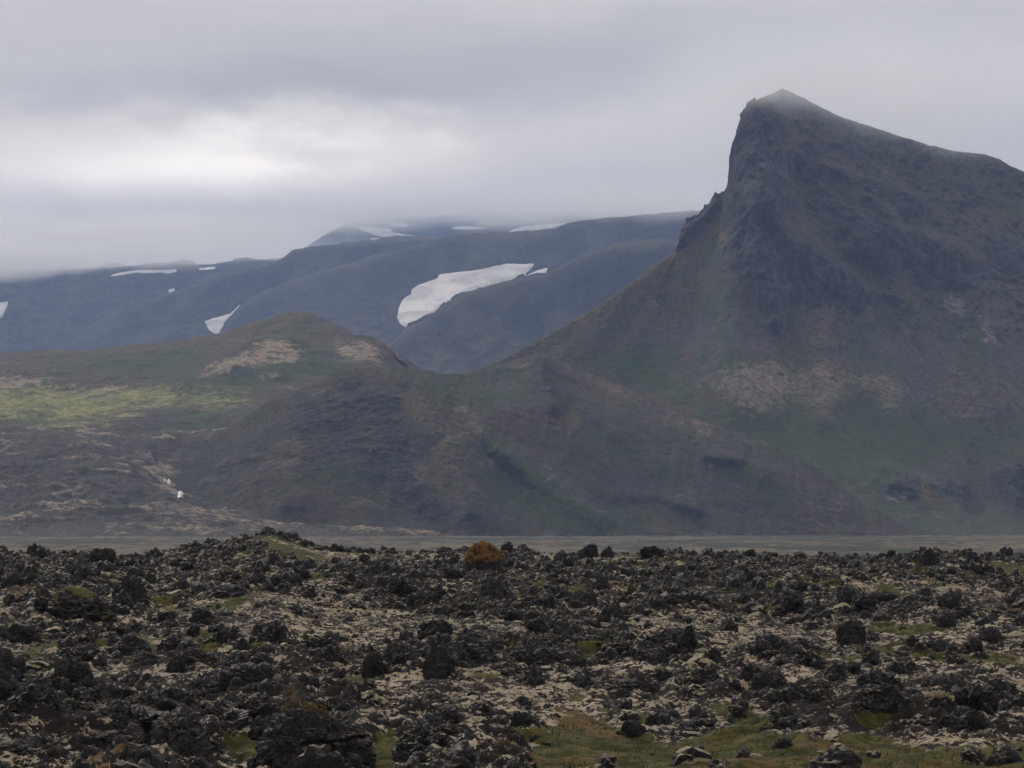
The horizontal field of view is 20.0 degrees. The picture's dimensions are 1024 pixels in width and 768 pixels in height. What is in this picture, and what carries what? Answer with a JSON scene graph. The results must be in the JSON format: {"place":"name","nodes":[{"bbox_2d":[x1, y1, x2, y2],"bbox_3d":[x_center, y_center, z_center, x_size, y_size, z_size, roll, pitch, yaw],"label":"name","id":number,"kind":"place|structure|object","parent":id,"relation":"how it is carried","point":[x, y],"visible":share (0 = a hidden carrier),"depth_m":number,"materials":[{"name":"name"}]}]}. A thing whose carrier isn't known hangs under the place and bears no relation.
{"place":"outdoors","nodes":[
{"label":"outdoors","id":0,"kind":"place"},
{"bbox_2d":[0,257,281,352],"bbox_3d":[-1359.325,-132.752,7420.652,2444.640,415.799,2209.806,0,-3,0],"label":"plateau","id":1,"kind":"structure","parent":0,"point":[71,307],"depth_m":7076.07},
{"bbox_2d":[111,269,176,275],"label":"snow patch","id":2,"kind":"object","parent":1,"relation":"on","point":[149,271],"visible":1,"depth_m":7206.15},
{"bbox_2d":[0,311,447,536],"bbox_3d":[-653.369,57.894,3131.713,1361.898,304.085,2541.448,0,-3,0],"label":"meadow hills","id":3,"kind":"structure","parent":0,"point":[90,439],"depth_m":2606.50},
{"bbox_2d":[121,236,440,344],"bbox_3d":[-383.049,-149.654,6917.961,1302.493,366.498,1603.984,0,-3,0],"label":"mountain ridge","id":4,"kind":"structure","parent":0,"point":[186,313],"depth_m":6451.04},
{"bbox_2d":[205,305,239,333],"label":"snow patch","id":5,"kind":"object","parent":4,"relation":"on","point":[215,325],"visible":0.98,"depth_m":6342.05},
{"bbox_2d":[220,210,699,345],"bbox_3d":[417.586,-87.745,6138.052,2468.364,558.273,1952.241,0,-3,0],"label":"mountain","id":6,"kind":"structure","parent":0,"point":[366,296],"depth_m":5822.70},
{"bbox_2d":[397,264,533,326],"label":"snow patch","id":7,"kind":"object","parent":6,"relation":"on","point":[424,299],"visible":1,"depth_m":5734.43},
{"bbox_2d":[305,209,700,247],"bbox_3d":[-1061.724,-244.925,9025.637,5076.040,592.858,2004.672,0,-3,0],"label":"mountain ridge","id":8,"kind":"object","parent":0,"point":[437,226],"depth_m":8756.23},
{"bbox_2d":[357,226,411,236],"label":"snow patch","id":9,"kind":"object","parent":8,"relation":"on","point":[381,232],"visible":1,"depth_m":8719.18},
{"bbox_2d":[509,222,567,231],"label":"snow patch","id":10,"kind":"object","parent":8,"relation":"on","point":[538,227],"visible":1,"depth_m":8717.03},
{"bbox_2d":[0,534,1023,767],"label":"lava field","id":11,"kind":"structure","parent":0,"point":[72,728],"depth_m":53.68,"materials":[{"name":"volcanic rock"},{"name":"moss"}]},
{"bbox_2d":[0,571,25,588],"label":"lava rock","id":12,"kind":"object","parent":11,"relation":"on","point":[12,579],"visible":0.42,"depth_m":92.39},
{"bbox_2d":[0,737,29,755],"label":"lava rock","id":13,"kind":"object","parent":11,"relation":"on","point":[19,749],"visible":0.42,"depth_m":39.61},
{"bbox_2d":[0,623,36,643],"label":"lava rock","id":14,"kind":"object","parent":11,"relation":"on","point":[16,632],"visible":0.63,"depth_m":67.20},
{"bbox_2d":[2,676,55,714],"bbox_3d":[-6.915,4.624,41.993,0.745,0.764,1.139,-1,4,21],"label":"lava rock","id":15,"kind":"object","parent":11,"relation":"on","point":[27,697],"visible":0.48,"depth_m":41.65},
{"bbox_2d":[49,675,82,701],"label":"lava rock","id":16,"kind":"object","parent":11,"relation":"on","point":[65,686],"visible":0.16,"depth_m":42.56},
{"bbox_2d":[50,656,94,687],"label":"lava rock","id":17,"kind":"object","parent":11,"relation":"on","point":[76,670],"visible":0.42,"depth_m":52.13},
{"bbox_2d":[55,701,94,710],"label":"lava rock","id":18,"kind":"object","parent":11,"relation":"on","point":[83,705],"visible":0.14,"depth_m":42.06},
{"bbox_2d":[46,584,119,624],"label":"lava rock","id":19,"kind":"object","parent":11,"relation":"on","point":[72,602],"visible":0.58,"depth_m":74.80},
{"bbox_2d":[66,643,106,661],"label":"lava rock","id":20,"kind":"object","parent":11,"relation":"on","point":[89,652],"visible":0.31,"depth_m":60.18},
{"bbox_2d":[85,729,103,747],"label":"boulder","id":21,"kind":"object","parent":11,"relation":"on","point":[92,736],"visible":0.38,"depth_m":40.66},
{"bbox_2d":[87,548,116,563],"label":"lava rock","id":22,"kind":"object","parent":11,"relation":"on","point":[98,554],"visible":0.4,"depth_m":113.45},
{"bbox_2d":[97,729,121,746],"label":"lava rock","id":23,"kind":"object","parent":11,"relation":"on","point":[108,736],"visible":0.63,"depth_m":40.77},
{"bbox_2d":[92,683,128,700],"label":"lava rock","id":24,"kind":"object","parent":11,"relation":"on","point":[106,692],"visible":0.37,"depth_m":46.09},
{"bbox_2d":[87,686,134,696],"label":"lava rock","id":25,"kind":"object","parent":11,"relation":"on","point":[128,692],"visible":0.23,"depth_m":46.19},
{"bbox_2d":[94,698,132,721],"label":"lava rock","id":26,"kind":"object","parent":11,"relation":"on","point":[118,709],"visible":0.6,"depth_m":41.40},
{"bbox_2d":[109,643,136,655],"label":"lava rock","id":27,"kind":"object","parent":11,"relation":"on","point":[125,650],"visible":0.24,"depth_m":62.90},
{"bbox_2d":[111,574,147,603],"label":"lava rock","id":28,"kind":"object","parent":11,"relation":"on","point":[133,587],"visible":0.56,"depth_m":81.25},
{"bbox_2d":[107,632,151,654],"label":"lava rock","id":29,"kind":"object","parent":11,"relation":"on","point":[133,640],"visible":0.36,"depth_m":63.36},
{"bbox_2d":[133,650,158,662],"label":"boulder","id":30,"kind":"object","parent":11,"relation":"on","point":[141,655],"visible":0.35,"depth_m":59.69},
{"bbox_2d":[135,710,169,735],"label":"lava rock","id":31,"kind":"object","parent":11,"relation":"on","point":[146,720],"visible":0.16,"depth_m":41.33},
{"bbox_2d":[128,703,156,722],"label":"lava rock","id":32,"kind":"object","parent":31,"relation":"on","point":[134,715],"visible":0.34,"depth_m":41.80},
{"bbox_2d":[156,633,183,651],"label":"lava rock","id":33,"kind":"object","parent":11,"relation":"on","point":[172,641],"visible":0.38,"depth_m":61.51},
{"bbox_2d":[165,653,185,672],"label":"boulder","id":34,"kind":"object","parent":11,"relation":"on","point":[175,664],"visible":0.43,"depth_m":57.82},
{"bbox_2d":[148,685,205,711],"bbox_3d":[-4.934,4.782,42.503,0.832,0.769,1.062,-7,-4,-45],"label":"lava rock","id":35,"kind":"object","parent":11,"relation":"on","point":[170,698],"visible":0.35,"depth_m":42.30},
{"bbox_2d":[149,704,210,745],"bbox_3d":[-4.586,4.899,40.776,0.909,0.697,0.893,26,-4,-33],"label":"lava rock","id":36,"kind":"object","parent":11,"relation":"on","point":[178,721],"visible":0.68,"depth_m":40.57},
{"bbox_2d":[170,735,213,756],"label":"lava rock","id":37,"kind":"object","parent":11,"relation":"on","point":[190,745],"visible":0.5,"depth_m":40.14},
{"bbox_2d":[182,647,208,665],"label":"lava rock","id":38,"kind":"object","parent":11,"relation":"on","point":[192,655],"visible":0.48,"depth_m":58.43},
{"bbox_2d":[186,675,210,689],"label":"lava rock","id":39,"kind":"object","parent":11,"relation":"on","point":[198,683],"visible":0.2,"depth_m":48.22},
{"bbox_2d":[196,687,221,699],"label":"lava rock","id":40,"kind":"object","parent":11,"relation":"on","point":[204,693],"visible":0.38,"depth_m":46.82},
{"bbox_2d":[199,705,225,716],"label":"lava rock","id":41,"kind":"object","parent":11,"relation":"on","point":[213,710],"visible":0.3,"depth_m":42.03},
{"bbox_2d":[205,584,250,597],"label":"lava rock","id":42,"kind":"object","parent":11,"relation":"on","point":[228,590],"visible":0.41,"depth_m":81.89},
{"bbox_2d":[209,566,248,586],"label":"lava rock","id":43,"kind":"object","parent":11,"relation":"on","point":[228,574],"visible":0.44,"depth_m":84.49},
{"bbox_2d":[216,708,248,728],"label":"lava rock","id":44,"kind":"object","parent":11,"relation":"on","point":[239,717],"visible":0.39,"depth_m":41.95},
{"bbox_2d":[226,649,248,662],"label":"lava rock","id":45,"kind":"object","parent":11,"relation":"on","point":[239,656],"visible":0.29,"depth_m":58.06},
{"bbox_2d":[219,662,273,691],"bbox_3d":[-4.347,4.864,47.537,0.897,0.657,0.751,2,4,-6],"label":"lava rock","id":46,"kind":"object","parent":11,"relation":"on","point":[248,674],"visible":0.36,"depth_m":47.33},
{"bbox_2d":[222,691,277,720],"bbox_3d":[-3.879,4.886,42.787,0.811,0.732,0.883,-8,17,-22],"label":"lava rock","id":47,"kind":"object","parent":11,"relation":"on","point":[262,704],"visible":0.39,"depth_m":42.58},
{"bbox_2d":[222,662,280,677],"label":"lava rock","id":48,"kind":"object","parent":11,"relation":"on","point":[275,673],"visible":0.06,"depth_m":49.20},
{"bbox_2d":[249,652,274,663],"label":"lava rock","id":49,"kind":"object","parent":11,"relation":"on","point":[257,658],"visible":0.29,"depth_m":55.19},
{"bbox_2d":[257,673,273,682],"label":"lava rock","id":50,"kind":"object","parent":11,"relation":"on","point":[260,677],"visible":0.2,"depth_m":47.27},
{"bbox_2d":[292,672,319,687],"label":"lava rock","id":51,"kind":"object","parent":11,"relation":"on","point":[310,680],"visible":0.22,"depth_m":47.16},
{"bbox_2d":[255,699,375,767],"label":"boulder","id":52,"kind":"object","parent":11,"relation":"on","point":[293,730],"visible":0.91,"depth_m":38.62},
{"bbox_2d":[304,637,342,648],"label":"lava rock","id":53,"kind":"object","parent":11,"relation":"on","point":[315,642],"visible":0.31,"depth_m":60.86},
{"bbox_2d":[361,651,389,678],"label":"lava rock","id":54,"kind":"object","parent":11,"relation":"on","point":[373,666],"visible":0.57,"depth_m":53.85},
{"bbox_2d":[381,576,419,597],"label":"lava rock","id":55,"kind":"object","parent":11,"relation":"on","point":[402,586],"visible":0.47,"depth_m":83.36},
{"bbox_2d":[382,641,422,664],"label":"lava rock","id":56,"kind":"object","parent":11,"relation":"on","point":[395,652],"visible":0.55,"depth_m":55.43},
{"bbox_2d":[391,741,425,759],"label":"lava rock","id":57,"kind":"object","parent":11,"relation":"on","point":[409,747],"visible":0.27,"depth_m":39.62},
{"bbox_2d":[400,734,423,744],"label":"lava rock","id":58,"kind":"object","parent":11,"relation":"on","point":[413,738],"visible":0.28,"depth_m":40.15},
{"bbox_2d":[396,722,447,746],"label":"lava rock","id":59,"kind":"object","parent":11,"relation":"on","point":[428,733],"visible":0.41,"depth_m":40.27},
{"bbox_2d":[408,716,460,735],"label":"lava rock","id":60,"kind":"object","parent":11,"relation":"on","point":[446,727],"visible":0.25,"depth_m":42.70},
{"bbox_2d":[416,619,453,638],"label":"lava rock","id":61,"kind":"object","parent":11,"relation":"on","point":[442,627],"visible":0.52,"depth_m":65.45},
{"bbox_2d":[422,691,449,702],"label":"lava rock","id":62,"kind":"object","parent":11,"relation":"on","point":[439,698],"visible":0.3,"depth_m":48.45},
{"bbox_2d":[423,632,450,647],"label":"lava rock","id":63,"kind":"object","parent":11,"relation":"on","point":[438,639],"visible":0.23,"depth_m":56.55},
{"bbox_2d":[422,644,456,679],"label":"boulder","id":64,"kind":"object","parent":11,"relation":"on","point":[439,662],"visible":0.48,"depth_m":53.04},
{"bbox_2d":[423,704,465,723],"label":"lava rock","id":65,"kind":"object","parent":11,"relation":"on","point":[450,713],"visible":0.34,"depth_m":43.23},
{"bbox_2d":[446,640,483,664],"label":"lava rock","id":66,"kind":"object","parent":11,"relation":"on","point":[473,651],"visible":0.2,"depth_m":56.00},
{"bbox_2d":[463,540,504,572],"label":"boulder","id":67,"kind":"object","parent":11,"relation":"on","point":[482,555],"visible":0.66,"depth_m":100.11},
{"bbox_2d":[481,649,499,662],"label":"lava rock","id":68,"kind":"object","parent":11,"relation":"on","point":[487,655],"visible":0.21,"depth_m":56.58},
{"bbox_2d":[481,575,504,596],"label":"boulder","id":69,"kind":"object","parent":11,"relation":"on","point":[493,585],"visible":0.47,"depth_m":84.17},
{"bbox_2d":[482,636,504,650],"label":"lava rock","id":70,"kind":"object","parent":11,"relation":"on","point":[497,644],"visible":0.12,"depth_m":61.22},
{"bbox_2d":[0,526,1023,767],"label":"lava rubble","id":71,"kind":"object","parent":11,"relation":"on","point":[726,579],"visible":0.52,"depth_m":92.72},
{"bbox_2d":[0,568,1023,767],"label":"lava rubble","id":72,"kind":"object","parent":11,"relation":"on","point":[137,752],"visible":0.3,"depth_m":53.71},
{"bbox_2d":[0,535,1023,767],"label":"mossy rubble","id":73,"kind":"object","parent":11,"relation":"on","point":[688,755],"visible":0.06,"depth_m":61.70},
{"bbox_2d":[502,732,531,750],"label":"boulder","id":74,"kind":"object","parent":11,"relation":"on","point":[519,739],"visible":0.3,"depth_m":41.32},
{"bbox_2d":[507,711,540,727],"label":"boulder","id":75,"kind":"object","parent":11,"relation":"on","point":[523,719],"visible":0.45,"depth_m":43.94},
{"bbox_2d":[511,596,538,607],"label":"lava rock","id":76,"kind":"object","parent":11,"relation":"on","point":[521,603],"visible":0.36,"depth_m":80.97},
{"bbox_2d":[31,642,1023,767],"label":"grass","id":77,"kind":"structure","parent":11,"relation":"on","point":[766,747],"depth_m":41.28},
{"bbox_2d":[509,644,545,665],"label":"lava rock","id":78,"kind":"object","parent":11,"relation":"on","point":[528,655],"visible":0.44,"depth_m":56.97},
{"bbox_2d":[517,635,549,646],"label":"lava rock","id":79,"kind":"object","parent":11,"relation":"on","point":[533,640],"visible":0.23,"depth_m":59.44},
{"bbox_2d":[542,647,558,659],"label":"lava rock","id":80,"kind":"object","parent":11,"relation":"on","point":[551,652],"visible":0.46,"depth_m":56.99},
{"bbox_2d":[553,647,581,666],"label":"lava rock","id":81,"kind":"object","parent":11,"relation":"on","point":[570,653],"visible":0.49,"depth_m":57.04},
{"bbox_2d":[582,543,598,557],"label":"lava rock","id":82,"kind":"object","parent":11,"relation":"on","point":[590,550],"visible":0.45,"depth_m":128.18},
{"bbox_2d":[589,628,619,640],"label":"lava rock","id":83,"kind":"object","parent":11,"relation":"on","point":[603,634],"visible":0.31,"depth_m":62.27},
{"bbox_2d":[600,639,648,655],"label":"lava rock","id":84,"kind":"object","parent":11,"relation":"on","point":[621,647],"visible":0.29,"depth_m":61.08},
{"bbox_2d":[612,630,636,642],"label":"lava rock","id":85,"kind":"object","parent":11,"relation":"on","point":[625,635],"visible":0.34,"depth_m":61.66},
{"bbox_2d":[611,678,641,690],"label":"lava rock","id":86,"kind":"object","parent":11,"relation":"on","point":[630,684],"visible":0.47,"depth_m":51.66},
{"bbox_2d":[616,720,645,737],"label":"lava rock","id":87,"kind":"object","parent":11,"relation":"on","point":[630,729],"visible":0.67,"depth_m":43.75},
{"bbox_2d":[639,546,663,559],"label":"boulder","id":88,"kind":"object","parent":11,"relation":"on","point":[647,552],"visible":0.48,"depth_m":125.72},
{"bbox_2d":[645,651,668,665],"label":"lava rock","id":89,"kind":"object","parent":11,"relation":"on","point":[659,657],"visible":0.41,"depth_m":57.36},
{"bbox_2d":[650,628,674,645],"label":"lava rock","id":90,"kind":"object","parent":11,"relation":"on","point":[656,637],"visible":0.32,"depth_m":61.19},
{"bbox_2d":[664,593,690,605],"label":"lava rock","id":91,"kind":"object","parent":11,"relation":"on","point":[671,599],"visible":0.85,"depth_m":84.34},
{"bbox_2d":[678,675,713,684],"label":"lava rock","id":92,"kind":"object","parent":11,"relation":"on","point":[685,679],"visible":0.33,"depth_m":52.16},
{"bbox_2d":[678,718,715,729],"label":"lava rock","id":93,"kind":"object","parent":11,"relation":"on","point":[697,723],"visible":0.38,"depth_m":44.48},
{"bbox_2d":[688,666,719,680],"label":"lava rock","id":94,"kind":"object","parent":11,"relation":"on","point":[709,673],"visible":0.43,"depth_m":52.43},
{"bbox_2d":[751,665,787,691],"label":"lava rock","id":95,"kind":"object","parent":11,"relation":"on","point":[768,677],"visible":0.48,"depth_m":51.88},
{"bbox_2d":[751,633,793,649],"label":"lava rock","id":96,"kind":"object","parent":11,"relation":"on","point":[775,642],"visible":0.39,"depth_m":59.10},
{"bbox_2d":[760,649,786,659],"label":"lava rock","id":97,"kind":"object","parent":11,"relation":"on","point":[767,655],"visible":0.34,"depth_m":58.34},
{"bbox_2d":[772,738,792,749],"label":"boulder","id":98,"kind":"object","parent":11,"relation":"on","point":[782,743],"visible":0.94,"depth_m":40.40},
{"bbox_2d":[761,677,826,705],"bbox_3d":[4.778,5.279,48.777,0.941,0.716,0.886,2,-3,-32],"label":"lava rock","id":99,"kind":"object","parent":11,"relation":"on","point":[802,689],"visible":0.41,"depth_m":48.60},
{"bbox_2d":[793,649,828,666],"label":"lava rock","id":100,"kind":"object","parent":11,"relation":"on","point":[803,658],"visible":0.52,"depth_m":55.65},
{"bbox_2d":[793,677,835,696],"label":"lava rock","id":101,"kind":"object","parent":11,"relation":"on","point":[826,690],"visible":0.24,"depth_m":49.31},
{"bbox_2d":[837,701,862,711],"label":"lava rock","id":102,"kind":"object","parent":11,"relation":"on","point":[856,705],"visible":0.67,"depth_m":44.37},
{"bbox_2d":[835,619,866,645],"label":"boulder","id":103,"kind":"object","parent":11,"relation":"on","point":[849,632],"visible":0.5,"depth_m":66.59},
{"bbox_2d":[856,669,904,691],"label":"lava rock","id":104,"kind":"object","parent":11,"relation":"on","point":[875,676],"visible":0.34,"depth_m":45.74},
{"bbox_2d":[861,683,909,714],"bbox_3d":[5.725,4.869,44.584,0.804,0.614,0.756,-4,4,8],"label":"lava rock","id":105,"kind":"object","parent":11,"relation":"on","point":[884,698],"visible":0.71,"depth_m":44.32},
{"bbox_2d":[872,590,899,603],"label":"lava rock","id":106,"kind":"object","parent":11,"relation":"on","point":[884,595],"visible":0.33,"depth_m":84.37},
{"bbox_2d":[916,547,939,566],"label":"lava rock","id":107,"kind":"object","parent":11,"relation":"on","point":[929,558],"visible":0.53,"depth_m":115.40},
{"bbox_2d":[924,639,953,652],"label":"lava rock","id":108,"kind":"object","parent":11,"relation":"on","point":[939,645],"visible":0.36,"depth_m":59.78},
{"bbox_2d":[924,689,955,710],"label":"lava rock","id":109,"kind":"object","parent":11,"relation":"on","point":[944,700],"visible":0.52,"depth_m":44.49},
{"bbox_2d":[935,613,956,626],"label":"lava rock","id":110,"kind":"object","parent":11,"relation":"on","point":[947,620],"visible":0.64,"depth_m":76.00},
{"bbox_2d":[936,673,971,692],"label":"lava rock","id":111,"kind":"object","parent":11,"relation":"on","point":[950,681],"visible":0.14,"depth_m":49.52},
{"bbox_2d":[940,706,987,731],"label":"boulder","id":112,"kind":"object","parent":11,"relation":"on","point":[967,717],"visible":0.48,"depth_m":43.44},
{"bbox_2d":[963,551,984,564],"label":"lava rock","id":113,"kind":"object","parent":11,"relation":"on","point":[973,556],"visible":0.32,"depth_m":113.85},
{"bbox_2d":[951,683,999,714],"bbox_3d":[7.125,4.949,44.852,0.786,0.708,0.901,7,-2,6],"label":"lava rock","id":114,"kind":"object","parent":11,"relation":"on","point":[979,697],"visible":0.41,"depth_m":44.59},
{"bbox_2d":[978,626,1004,642],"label":"lava rock","id":115,"kind":"object","parent":11,"relation":"on","point":[991,634],"visible":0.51,"depth_m":66.40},
{"bbox_2d":[0,535,1023,556],"bbox_3d":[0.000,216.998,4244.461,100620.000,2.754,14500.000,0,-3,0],"label":"ground","id":116,"kind":"structure","parent":0,"point":[840,545],"depth_m":1130.10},
{"bbox_2d":[0,0,1023,269],"label":"sky","id":117,"kind":"structure","parent":0,"point":[133,132],"materials":[{"name":"grey"}]},
{"bbox_2d":[388,238,678,373],"bbox_3d":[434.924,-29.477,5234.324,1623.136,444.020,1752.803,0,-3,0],"label":"shoulder","id":118,"kind":"object","parent":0,"point":[473,330],"visible":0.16,"depth_m":4828.24},
{"bbox_2d":[147,354,955,535],"bbox_3d":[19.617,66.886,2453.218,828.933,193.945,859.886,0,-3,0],"label":"hill","id":119,"kind":"structure","parent":0,"point":[536,445],"depth_m":2264.44,"materials":[{"name":"stone"}]},
{"bbox_2d":[471,88,1023,534],"bbox_3d":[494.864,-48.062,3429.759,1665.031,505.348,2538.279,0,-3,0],"label":"mountain","id":120,"kind":"structure","parent":0,"point":[836,298],"depth_m":2836.52,"materials":[{"name":"stone"}]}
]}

